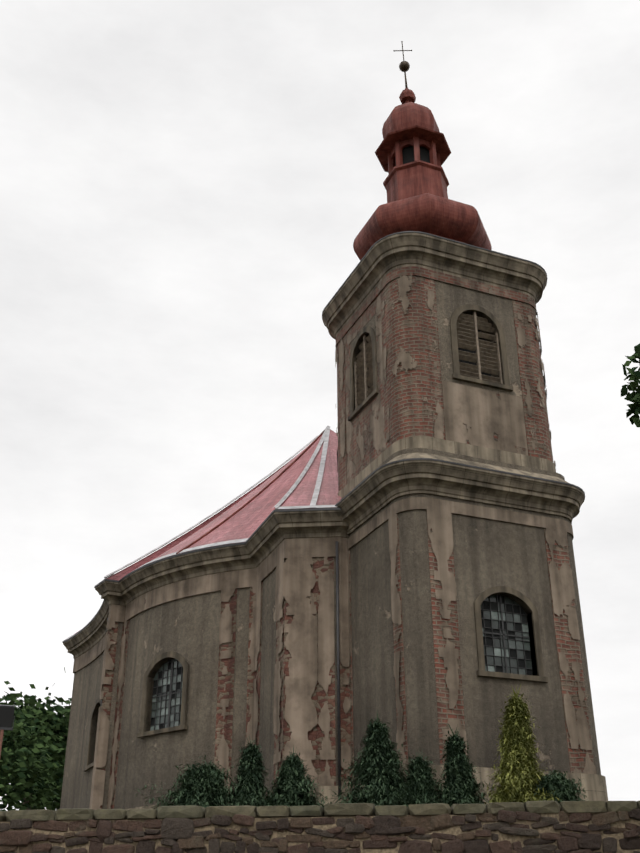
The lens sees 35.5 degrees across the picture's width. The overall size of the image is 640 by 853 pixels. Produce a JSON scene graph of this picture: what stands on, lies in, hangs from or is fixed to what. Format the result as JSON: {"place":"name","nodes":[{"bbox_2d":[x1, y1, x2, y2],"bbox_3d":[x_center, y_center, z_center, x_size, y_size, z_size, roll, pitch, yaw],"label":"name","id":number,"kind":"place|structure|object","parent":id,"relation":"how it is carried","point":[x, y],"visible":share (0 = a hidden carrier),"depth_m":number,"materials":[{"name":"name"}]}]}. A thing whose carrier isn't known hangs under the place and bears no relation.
{"place":"outdoors","nodes":[
{"label":"outdoors","id":0,"kind":"place"},
{"bbox_2d":[125,786,349,809],"bbox_3d":[-0.062,18.196,43.041,19.754,2.300,22.620,11,-29,-20],"label":"wall base","id":1,"kind":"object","parent":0,"point":[327,792],"depth_m":32.87,"materials":[{"name":"beige stone"}]},
{"bbox_2d":[0,0,639,810],"label":"sky","id":2,"kind":"structure","parent":0,"point":[188,187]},
{"bbox_2d":[322,232,546,339],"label":"cornice","id":3,"kind":"structure","parent":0,"point":[382,259],"depth_m":39.03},
{"bbox_2d":[353,160,491,260],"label":"dome roof","id":4,"kind":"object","parent":3,"relation":"on","point":[417,198],"visible":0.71,"depth_m":41.38,"materials":[{"name":"red metal"}]},
{"bbox_2d":[388,136,440,173],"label":"tower lantern posts","id":5,"kind":"object","parent":4,"relation":"on","point":[415,143],"visible":0.54,"depth_m":44.66,"materials":[{"name":"red metal"}]},
{"bbox_2d":[395,146,429,165],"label":"windows","id":6,"kind":"structure","parent":5,"relation":"in","point":[408,154],"depth_m":44.71,"materials":[{"name":"black glass"}]},
{"bbox_2d":[375,88,450,171],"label":"cupola roof","id":7,"kind":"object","parent":5,"relation":"on","point":[408,119],"visible":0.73,"depth_m":45.18,"materials":[{"name":"red metal"}]},
{"bbox_2d":[394,41,411,87],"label":"cross finial","id":8,"kind":"object","parent":7,"relation":"on","point":[404,66],"visible":1,"depth_m":47.93,"materials":[{"name":"brown metal"}]},
{"bbox_2d":[322,231,546,314],"bbox_3d":[4.684,-5.444,42.132,7.780,0.290,7.780,11,-29,-20],"label":"cornice flashing","id":9,"kind":"object","parent":3,"relation":"on","point":[434,236],"visible":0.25,"depth_m":38.97,"materials":[{"name":"grey metal"}]},
{"bbox_3d":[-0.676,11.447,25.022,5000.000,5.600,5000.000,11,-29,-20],"label":"ground","id":10,"kind":"structure","parent":0,"visible":0},
{"bbox_2d":[0,705,14,756],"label":"sign","id":11,"kind":"object","parent":10,"relation":"on","point":[6,717],"visible":1,"depth_m":16.76,"materials":[{"name":"metal"}]},
{"bbox_2d":[0,693,62,810],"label":"tree","id":12,"kind":"object","parent":10,"relation":"on","point":[19,757],"visible":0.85,"depth_m":67.93,"materials":[{"name":"green plant"}]},
{"bbox_2d":[0,667,71,809],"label":"tree","id":13,"kind":"object","parent":10,"relation":"on","point":[50,718],"visible":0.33,"depth_m":79.67,"materials":[{"name":"green plant"}]},
{"bbox_2d":[14,780,61,810],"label":"shrub","id":14,"kind":"object","parent":10,"relation":"on","point":[53,804],"depth_m":90.22,"materials":[{"name":"green plant"}]},
{"bbox_2d":[60,557,337,808],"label":"nave wall","id":15,"kind":"structure","parent":10,"relation":"on","point":[187,628],"depth_m":39.66,"materials":[{"name":"grey paint"}]},
{"bbox_2d":[84,697,100,771],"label":"window frame","id":16,"kind":"object","parent":15,"relation":"attached to","point":[89,766],"visible":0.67,"depth_m":47.96,"materials":[{"name":"stone"}]},
{"bbox_2d":[88,703,99,763],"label":"window","id":17,"kind":"structure","parent":15,"relation":"attached to","point":[92,737],"depth_m":48.21,"materials":[{"name":"black glass"}]},
{"bbox_2d":[89,620,115,809],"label":"pilaster","id":18,"kind":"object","parent":15,"relation":"attached to","point":[100,760],"visible":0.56,"depth_m":41.79,"materials":[{"name":"beige paint"}]},
{"bbox_2d":[96,622,117,808],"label":"exposed brickwork","id":19,"kind":"object","parent":18,"relation":"attached to","point":[108,688],"depth_m":43.04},
{"bbox_2d":[107,620,129,808],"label":"pilaster","id":20,"kind":"object","parent":15,"relation":"on","point":[121,681],"visible":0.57,"depth_m":42.13,"materials":[{"name":"paint"}]},
{"bbox_2d":[145,658,174,731],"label":"window reveal","id":21,"kind":"object","parent":15,"relation":"attached to","point":[148,697],"visible":0.35,"depth_m":40.51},
{"bbox_2d":[137,651,188,737],"bbox_3d":[-6.200,10.556,39.782,0.160,3.211,2.840,27,-37,-42],"label":"window frame","id":22,"kind":"object","parent":15,"relation":"attached to","point":[180,658],"visible":1,"depth_m":39.64,"materials":[{"name":"beige stone"}]},
{"bbox_2d":[150,659,182,730],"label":"window","id":23,"kind":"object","parent":15,"relation":"in","point":[164,697],"visible":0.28,"depth_m":40.09,"materials":[{"name":"grey glass"}]},
{"bbox_2d":[150,659,182,729],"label":"nave window bars","id":24,"kind":"object","parent":23,"relation":"attached to","point":[170,692],"visible":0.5,"depth_m":40.02,"materials":[{"name":"black metal"}]},
{"bbox_2d":[64,429,341,640],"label":"roof","id":25,"kind":"structure","parent":15,"relation":"on","point":[247,520],"depth_m":44.04,"materials":[{"name":"red metal"}]},
{"bbox_2d":[65,505,336,639],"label":"roof edge flashing","id":26,"kind":"object","parent":25,"relation":"attached to","point":[240,540],"visible":0.23,"depth_m":40.53,"materials":[{"name":"silver metal"}]},
{"bbox_2d":[104,426,329,578],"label":"roof ridge strips","id":27,"kind":"object","parent":25,"relation":"on","point":[292,488],"visible":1,"depth_m":46.29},
{"bbox_2d":[176,429,324,553],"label":"roof ridge strip","id":28,"kind":"object","parent":25,"relation":"on","point":[263,489],"visible":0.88,"depth_m":45.43,"materials":[{"name":"metal"}]},
{"bbox_2d":[63,510,348,658],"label":"cornice","id":29,"kind":"structure","parent":15,"relation":"attached to","point":[269,536],"depth_m":40.57,"materials":[{"name":"beige paint"}]},
{"bbox_2d":[62,508,340,642],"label":"nave metal eaves","id":30,"kind":"object","parent":29,"relation":"on","point":[250,537],"visible":0.29,"depth_m":40.61,"materials":[{"name":"metal"}]},
{"bbox_2d":[73,537,347,672],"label":"nave frieze","id":31,"kind":"object","parent":15,"relation":"attached to","point":[284,550],"visible":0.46,"depth_m":40.35,"materials":[{"name":"paint"}]},
{"bbox_2d":[101,541,340,798],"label":"church downpipes","id":32,"kind":"object","parent":15,"relation":"attached to","point":[338,671],"visible":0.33,"depth_m":34.60,"materials":[{"name":"metal"}]},
{"bbox_2d":[214,588,236,793],"bbox_3d":[-3.610,10.097,38.305,0.697,7.946,0.055,-11,-28,20],"label":"pilaster","id":33,"kind":"object","parent":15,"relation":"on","point":[228,693],"visible":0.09,"depth_m":38.31,"materials":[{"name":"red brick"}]},
{"bbox_2d":[245,581,262,748],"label":"pilaster","id":34,"kind":"object","parent":15,"relation":"on","point":[255,647],"visible":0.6,"depth_m":38.27,"materials":[{"name":"paint"}]},
{"bbox_2d":[273,559,283,788],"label":"pilaster","id":35,"kind":"object","parent":15,"relation":"on","point":[279,596],"visible":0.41,"depth_m":35.54,"materials":[{"name":"paint"}]},
{"bbox_2d":[274,559,285,782],"bbox_3d":[-1.398,8.613,35.365,0.050,7.946,0.996,9,-28,-18],"label":"exposed brickwork","id":36,"kind":"object","parent":35,"relation":"attached to","point":[280,657],"depth_m":34.76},
{"bbox_2d":[282,557,317,785],"bbox_3d":[-0.712,8.362,34.869,1.259,7.950,0.150,-2,-27,4],"label":"pilaster","id":37,"kind":"object","parent":15,"relation":"on","point":[301,679],"visible":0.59,"depth_m":34.91,"materials":[{"name":"paint"}]},
{"bbox_2d":[284,558,317,781],"bbox_3d":[-0.654,8.382,34.909,1.146,7.946,0.050,-2,-27,4],"label":"exposed brickwork","id":38,"kind":"object","parent":37,"relation":"attached to","point":[313,735],"depth_m":34.42,"materials":[{"name":"red brick"}]},
{"bbox_2d":[309,428,329,507],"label":"roof ridge flashing","id":39,"kind":"object","parent":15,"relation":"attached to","point":[319,478],"visible":0.93,"depth_m":43.12,"materials":[{"name":"silver metal"}]},
{"bbox_2d":[317,557,334,785],"bbox_3d":[0.216,8.338,34.827,0.600,7.950,0.100,-2,-27,4],"label":"pilaster","id":40,"kind":"object","parent":15,"relation":"on","point":[325,641],"visible":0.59,"depth_m":35.01,"materials":[{"name":"paint"}]},
{"bbox_2d":[317,557,335,785],"bbox_3d":[0.218,8.349,34.849,0.596,7.946,0.050,-2,-27,4],"label":"exposed brickwork","id":41,"kind":"object","parent":40,"relation":"attached to","point":[328,698],"depth_m":34.23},
{"bbox_2d":[339,556,350,785],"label":"pilaster","id":42,"kind":"object","parent":15,"relation":"on","point":[344,631],"visible":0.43,"depth_m":35.30,"materials":[{"name":"paint"}]},
{"bbox_2d":[340,662,350,785],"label":"pilaster","id":43,"kind":"object","parent":42,"relation":"attached to","point":[345,727],"depth_m":34.05,"materials":[{"name":"red brick"}]},
{"bbox_2d":[134,755,269,809],"bbox_3d":[-2.397,7.700,20.435,3.155,1.874,2.333,-7,-27,13],"label":"shrub","id":44,"kind":"object","parent":10,"relation":"on","point":[202,785],"visible":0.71,"depth_m":20.25,"materials":[{"name":"green plant"}]},
{"bbox_2d":[225,737,273,806],"bbox_3d":[-1.307,7.571,20.671,1.792,2.428,1.638,-19,-32,33],"label":"conifer","id":45,"kind":"object","parent":10,"relation":"on","point":[251,764],"visible":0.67,"depth_m":20.64,"materials":[{"name":"green plant"}]},
{"bbox_2d":[261,747,336,807],"bbox_3d":[-0.556,7.695,20.710,2.312,1.960,1.645,11,-29,-20],"label":"conifer","id":46,"kind":"object","parent":10,"relation":"on","point":[292,786],"visible":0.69,"depth_m":20.53,"materials":[{"name":"green plant"}]},
{"bbox_2d":[0,813,639,852],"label":"churchyard wall","id":47,"kind":"structure","parent":10,"relation":"on","point":[456,830],"depth_m":15.45,"materials":[{"name":"brown stone"}]},
{"bbox_2d":[0,808,639,852],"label":"churchyard wall stones","id":48,"kind":"object","parent":47,"relation":"attached to","point":[377,830],"visible":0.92,"depth_m":15.42,"materials":[{"name":"brown stone"}]},
{"bbox_2d":[0,800,639,821],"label":"stone wall","id":49,"kind":"structure","parent":47,"relation":"on","point":[330,810],"depth_m":15.61,"materials":[{"name":"stone"}]},
{"bbox_2d":[322,713,420,805],"bbox_3d":[1.246,7.322,20.756,2.271,2.732,2.078,11,-29,-20],"label":"conifer","id":50,"kind":"object","parent":10,"relation":"on","point":[379,774],"visible":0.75,"depth_m":20.48,"materials":[{"name":"green plant"}]},
{"bbox_2d":[394,749,447,806],"bbox_3d":[2.096,7.665,20.625,1.833,1.988,1.752,11,-29,-20],"label":"conifer","id":51,"kind":"object","parent":10,"relation":"on","point":[422,768],"visible":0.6,"depth_m":20.41,"materials":[{"name":"green plant"}]},
{"bbox_2d":[431,724,492,806],"bbox_3d":[3.007,7.303,20.411,1.641,2.461,1.550,11,-29,-20],"label":"conifer","id":52,"kind":"object","parent":10,"relation":"on","point":[461,785],"visible":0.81,"depth_m":20.42,"materials":[{"name":"green plant"}]},
{"bbox_2d":[340,448,600,779],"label":"tower wall","id":53,"kind":"structure","parent":10,"relation":"on","point":[488,553],"depth_m":32.70,"materials":[{"name":"beige paint"}]},
{"bbox_2d":[347,549,353,781],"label":"pilaster","id":54,"kind":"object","parent":53,"relation":"attached to","point":[349,604],"visible":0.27,"depth_m":35.48,"materials":[{"name":"paint"}]},
{"bbox_2d":[349,549,353,778],"bbox_3d":[1.015,8.240,35.062,0.050,8.126,0.536,11,-29,-20],"label":"tower inner masonry","id":55,"kind":"object","parent":54,"relation":"attached to","point":[351,712],"visible":0.14,"depth_m":34.33,"materials":[{"name":"red brick"}]},
{"bbox_2d":[388,513,407,767],"bbox_3d":[2.494,6.659,31.922,0.127,8.130,0.567,11,-29,-20],"label":"pilaster","id":56,"kind":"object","parent":53,"relation":"attached to","point":[396,608],"visible":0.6,"depth_m":32.17,"materials":[{"name":"paint"}]},
{"bbox_2d":[393,518,407,765],"bbox_3d":[2.510,6.665,31.934,0.087,8.126,0.552,11,-29,-20],"label":"exposed brickwork","id":57,"kind":"object","parent":56,"relation":"attached to","point":[398,645],"visible":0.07,"depth_m":31.44,"materials":[{"name":"red brick"}]},
{"bbox_2d":[337,277,528,455],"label":"tower wall","id":58,"kind":"structure","parent":53,"relation":"on","point":[450,299],"depth_m":38.05,"materials":[{"name":"grey paint"}]},
{"bbox_2d":[337,342,341,491],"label":"pilaster","id":59,"kind":"object","parent":58,"relation":"attached to","point":[339,421],"depth_m":40.56,"materials":[{"name":"beige paint"}]},
{"bbox_2d":[339,338,345,479],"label":"wall plaster","id":60,"kind":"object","parent":58,"relation":"attached to","point":[342,426],"visible":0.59,"depth_m":40.30,"materials":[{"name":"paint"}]},
{"bbox_2d":[340,336,346,487],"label":"exposed brickwork","id":61,"kind":"object","parent":58,"relation":"attached to","point":[344,458],"visible":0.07,"depth_m":40.13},
{"bbox_2d":[345,330,351,483],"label":"pilaster","id":62,"kind":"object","parent":58,"relation":"attached to","point":[348,423],"visible":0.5,"depth_m":39.84,"materials":[{"name":"grey paint"}]},
{"bbox_2d":[353,332,367,409],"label":"window frame","id":63,"kind":"object","parent":58,"relation":"attached to","point":[356,354],"visible":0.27,"depth_m":40.05,"materials":[{"name":"wood"}]},
{"bbox_2d":[350,300,374,342],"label":"wall panel","id":64,"kind":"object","parent":58,"relation":"attached to","point":[363,320],"visible":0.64,"depth_m":40.03,"materials":[{"name":"paint"}]},
{"bbox_2d":[354,334,372,408],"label":"window shutters","id":65,"kind":"object","parent":58,"relation":"in","point":[364,379],"visible":0.56,"depth_m":39.35,"materials":[{"name":"brown wood"}]},
{"bbox_2d":[348,326,378,420],"bbox_3d":[1.656,-2.293,39.117,0.160,3.492,2.540,11,-29,-20],"label":"window frame","id":66,"kind":"object","parent":58,"relation":"attached to","point":[370,397],"visible":0.94,"depth_m":38.85,"materials":[{"name":"grey stone"}]},
{"bbox_2d":[351,396,379,478],"bbox_3d":[1.720,0.461,37.757,0.042,2.510,2.400,11,-29,-20],"label":"wall panel","id":67,"kind":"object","parent":58,"relation":"attached to","point":[365,438],"visible":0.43,"depth_m":37.72,"materials":[{"name":"beige paint"}]},
{"bbox_2d":[375,294,385,453],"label":"pilaster","id":68,"kind":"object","parent":58,"relation":"attached to","point":[381,411],"visible":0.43,"depth_m":37.42,"materials":[{"name":"grey paint"}]},
{"bbox_2d":[381,301,389,440],"bbox_3d":[2.449,-2.260,37.102,0.090,6.780,0.460,11,-29,-20],"label":"wall plaster","id":69,"kind":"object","parent":58,"relation":"attached to","point":[384,352],"visible":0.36,"depth_m":37.23,"materials":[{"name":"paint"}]},
{"bbox_2d":[380,287,391,448],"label":"pilaster","id":70,"kind":"object","parent":58,"relation":"attached to","point":[386,380],"depth_m":36.89,"materials":[{"name":"beige paint"}]},
{"bbox_2d":[386,276,433,443],"bbox_3d":[3.186,-2.557,36.515,1.540,6.776,0.404,-10,-28,19],"label":"exposed brickwork","id":71,"kind":"object","parent":58,"relation":"attached to","point":[411,415],"depth_m":36.23,"materials":[{"name":"red brick"}]},
{"bbox_2d":[389,275,427,408],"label":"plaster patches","id":72,"kind":"object","parent":71,"relation":"attached to","point":[404,283],"visible":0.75,"depth_m":37.12,"materials":[{"name":"paint"}]},
{"bbox_2d":[424,278,444,439],"bbox_3d":[4.167,-2.569,36.498,0.456,6.776,0.050,11,-29,-20],"label":"tower masonry","id":73,"kind":"object","parent":58,"relation":"attached to","point":[435,374],"depth_m":36.52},
{"bbox_2d":[427,290,443,438],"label":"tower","id":74,"kind":"structure","parent":58,"relation":"attached to","point":[439,427],"depth_m":35.40,"materials":[{"name":"paint"}]},
{"bbox_2d":[336,266,536,348],"bbox_3d":[4.688,-4.166,41.490,6.620,0.550,6.620,11,-29,-20],"label":"tower frieze","id":75,"kind":"object","parent":58,"relation":"attached to","point":[451,280],"visible":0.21,"depth_m":38.84,"materials":[{"name":"paint"}]},
{"bbox_2d":[458,326,490,375],"bbox_3d":[5.667,-2.741,38.197,1.995,3.142,0.001,11,-29,-20],"label":"dark tower window","id":76,"kind":"structure","parent":58,"relation":"attached to","point":[471,363],"depth_m":38.18,"materials":[{"name":"black"}]},
{"bbox_2d":[456,312,502,383],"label":"window shutters","id":77,"kind":"object","parent":58,"relation":"in","point":[486,356],"visible":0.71,"depth_m":37.68,"materials":[{"name":"brown wood"}]},
{"bbox_2d":[450,304,512,391],"bbox_3d":[5.978,-3.095,37.550,2.540,3.492,0.160,11,-29,-20],"label":"window frame","id":78,"kind":"object","parent":58,"relation":"attached to","point":[456,375],"visible":0.98,"depth_m":37.38,"materials":[{"name":"grey stone"}]},
{"bbox_2d":[462,311,502,376],"bbox_3d":[5.895,-2.973,37.711,1.900,3.080,0.330,11,-29,-20],"label":"window frame","id":79,"kind":"object","parent":58,"relation":"attached to","point":[484,316],"visible":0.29,"depth_m":38.38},
{"bbox_2d":[442,380,527,454],"bbox_3d":[5.969,-0.289,36.204,3.400,2.430,0.042,11,-29,-20],"label":"wall panel","id":80,"kind":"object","parent":58,"relation":"attached to","point":[483,418],"visible":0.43,"depth_m":36.17,"materials":[{"name":"beige paint"}]},
{"bbox_2d":[512,300,538,456],"bbox_3d":[7.761,-1.900,37.856,0.456,6.776,0.050,11,-29,-20],"label":"exposed brickwork","id":81,"kind":"object","parent":58,"relation":"attached to","point":[524,370],"visible":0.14,"depth_m":37.77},
{"bbox_2d":[517,312,534,448],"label":"pilaster","id":82,"kind":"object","parent":58,"relation":"attached to","point":[521,343],"visible":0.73,"depth_m":37.62,"materials":[{"name":"paint"}]},
{"bbox_2d":[522,302,555,466],"bbox_3d":[8.426,-1.579,38.501,0.404,6.776,1.540,-10,-28,19],"label":"pilaster","id":83,"kind":"object","parent":58,"relation":"attached to","point":[540,412],"depth_m":38.01,"materials":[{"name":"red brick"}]},
{"bbox_2d":[337,436,555,497],"bbox_3d":[4.711,2.439,38.175,6.640,0.670,6.640,11,-29,-20],"label":"tower base course","id":84,"kind":"object","parent":53,"relation":"on","point":[433,443],"visible":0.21,"depth_m":35.51,"materials":[{"name":"beige stone"}]},
{"bbox_2d":[335,345,338,472],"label":"pilaster","id":85,"kind":"object","parent":84,"relation":"on","point":[336,357],"visible":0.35,"depth_m":41.64,"materials":[{"name":"paint"}]},
{"bbox_2d":[426,509,467,763],"bbox_3d":[3.966,6.462,31.540,0.925,8.130,0.112,11,-29,-20],"label":"pilaster","id":86,"kind":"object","parent":53,"relation":"attached to","point":[439,523],"visible":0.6,"depth_m":32.15,"materials":[{"name":"paint"}]},
{"bbox_2d":[427,525,464,764],"bbox_3d":[3.963,6.471,31.558,0.909,8.126,0.072,11,-29,-20],"label":"exposed brickwork","id":87,"kind":"object","parent":86,"relation":"attached to","point":[445,712],"visible":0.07,"depth_m":31.26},
{"bbox_2d":[347,497,573,549],"bbox_3d":[4.718,4.490,37.145,7.120,0.420,7.120,11,-29,-20],"label":"tower frieze","id":88,"kind":"object","parent":53,"relation":"attached to","point":[399,506],"visible":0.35,"depth_m":34.21,"materials":[{"name":"paint"}]},
{"bbox_2d":[337,460,584,534],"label":"tower cornice","id":89,"kind":"structure","parent":53,"relation":"on","point":[377,491],"depth_m":34.36,"materials":[{"name":"beige paint"}]},
{"bbox_2d":[335,458,584,505],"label":"tower cornice","id":90,"kind":"structure","parent":89,"relation":"on","point":[365,479],"depth_m":34.29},
{"bbox_2d":[386,452,567,482],"bbox_3d":[4.713,2.926,37.930,8.040,0.660,8.040,11,-29,-20],"label":"ledge","id":91,"kind":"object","parent":89,"relation":"on","point":[445,458],"depth_m":34.50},
{"bbox_2d":[474,586,547,682],"bbox_3d":[6.109,6.651,32.400,2.580,3.050,0.160,11,-29,-20],"label":"window frame","id":92,"kind":"object","parent":53,"relation":"attached to","point":[478,601],"visible":0.96,"depth_m":32.27,"materials":[{"name":"grey stone"}]},
{"bbox_2d":[490,593,536,674],"bbox_3d":[6.026,6.758,32.568,2.000,2.670,0.330,11,-29,-20],"label":"window frame","id":93,"kind":"object","parent":53,"relation":"attached to","point":[518,602],"visible":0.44,"depth_m":33.19,"materials":[{"name":"beige paint"}]},
{"bbox_2d":[480,595,532,674],"bbox_3d":[5.981,6.806,32.662,2.000,2.670,0.001,11,-29,-20],"label":"tower window glass","id":94,"kind":"object","parent":93,"relation":"in","point":[497,651],"visible":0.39,"depth_m":32.67,"materials":[{"name":"grey glass"}]},
{"bbox_2d":[481,595,532,674],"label":"low tower window bars","id":95,"kind":"object","parent":93,"relation":"in","point":[503,634],"visible":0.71,"depth_m":32.64,"materials":[{"name":"black metal"}]},
{"bbox_2d":[544,528,581,772],"bbox_3d":[7.983,7.215,33.067,0.397,8.126,0.050,11,-29,-20],"label":"tower masonry","id":96,"kind":"object","parent":53,"relation":"attached to","point":[566,687],"visible":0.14,"depth_m":32.91,"materials":[{"name":"paint"}]},
{"bbox_2d":[546,528,580,772],"bbox_3d":[7.990,7.206,33.050,0.401,8.130,0.090,11,-29,-20],"label":"pilaster","id":97,"kind":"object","parent":53,"relation":"attached to","point":[557,608],"visible":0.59,"depth_m":32.86,"materials":[{"name":"paint"}]},
{"bbox_2d":[555,530,595,773],"bbox_3d":[8.428,7.297,33.234,0.567,8.130,0.128,11,-29,-20],"label":"pilaster","id":98,"kind":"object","parent":53,"relation":"attached to","point":[568,597],"visible":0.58,"depth_m":33.45,"materials":[{"name":"paint"}]},
{"bbox_2d":[554,530,593,772],"bbox_3d":[8.415,7.304,33.248,0.552,8.126,0.087,11,-29,-20],"label":"exposed brickwork","id":99,"kind":"object","parent":98,"relation":"attached to","point":[573,645],"depth_m":32.99,"materials":[{"name":"red brick"}]},
{"bbox_2d":[349,765,607,804],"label":"wall plinth","id":100,"kind":"structure","parent":10,"relation":"on","point":[595,786],"depth_m":30.95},
{"bbox_2d":[484,685,560,802],"bbox_3d":[4.053,6.925,20.400,1.795,3.330,2.386,1,-27,-2],"label":"conifer","id":101,"kind":"object","parent":10,"relation":"on","point":[518,767],"visible":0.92,"depth_m":20.25,"materials":[{"name":"green plant"}]},
{"bbox_2d":[522,770,588,802],"bbox_3d":[4.826,7.761,20.043,2.275,1.636,1.996,11,-29,-20],"label":"shrub","id":102,"kind":"object","parent":10,"relation":"on","point":[562,785],"visible":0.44,"depth_m":19.75,"materials":[{"name":"green plant"}]},
{"bbox_2d":[621,343,639,426],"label":"roadside tree","id":103,"kind":"object","parent":10,"relation":"on","point":[634,386],"visible":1,"depth_m":14.32,"materials":[{"name":"green plant"}]}
]}

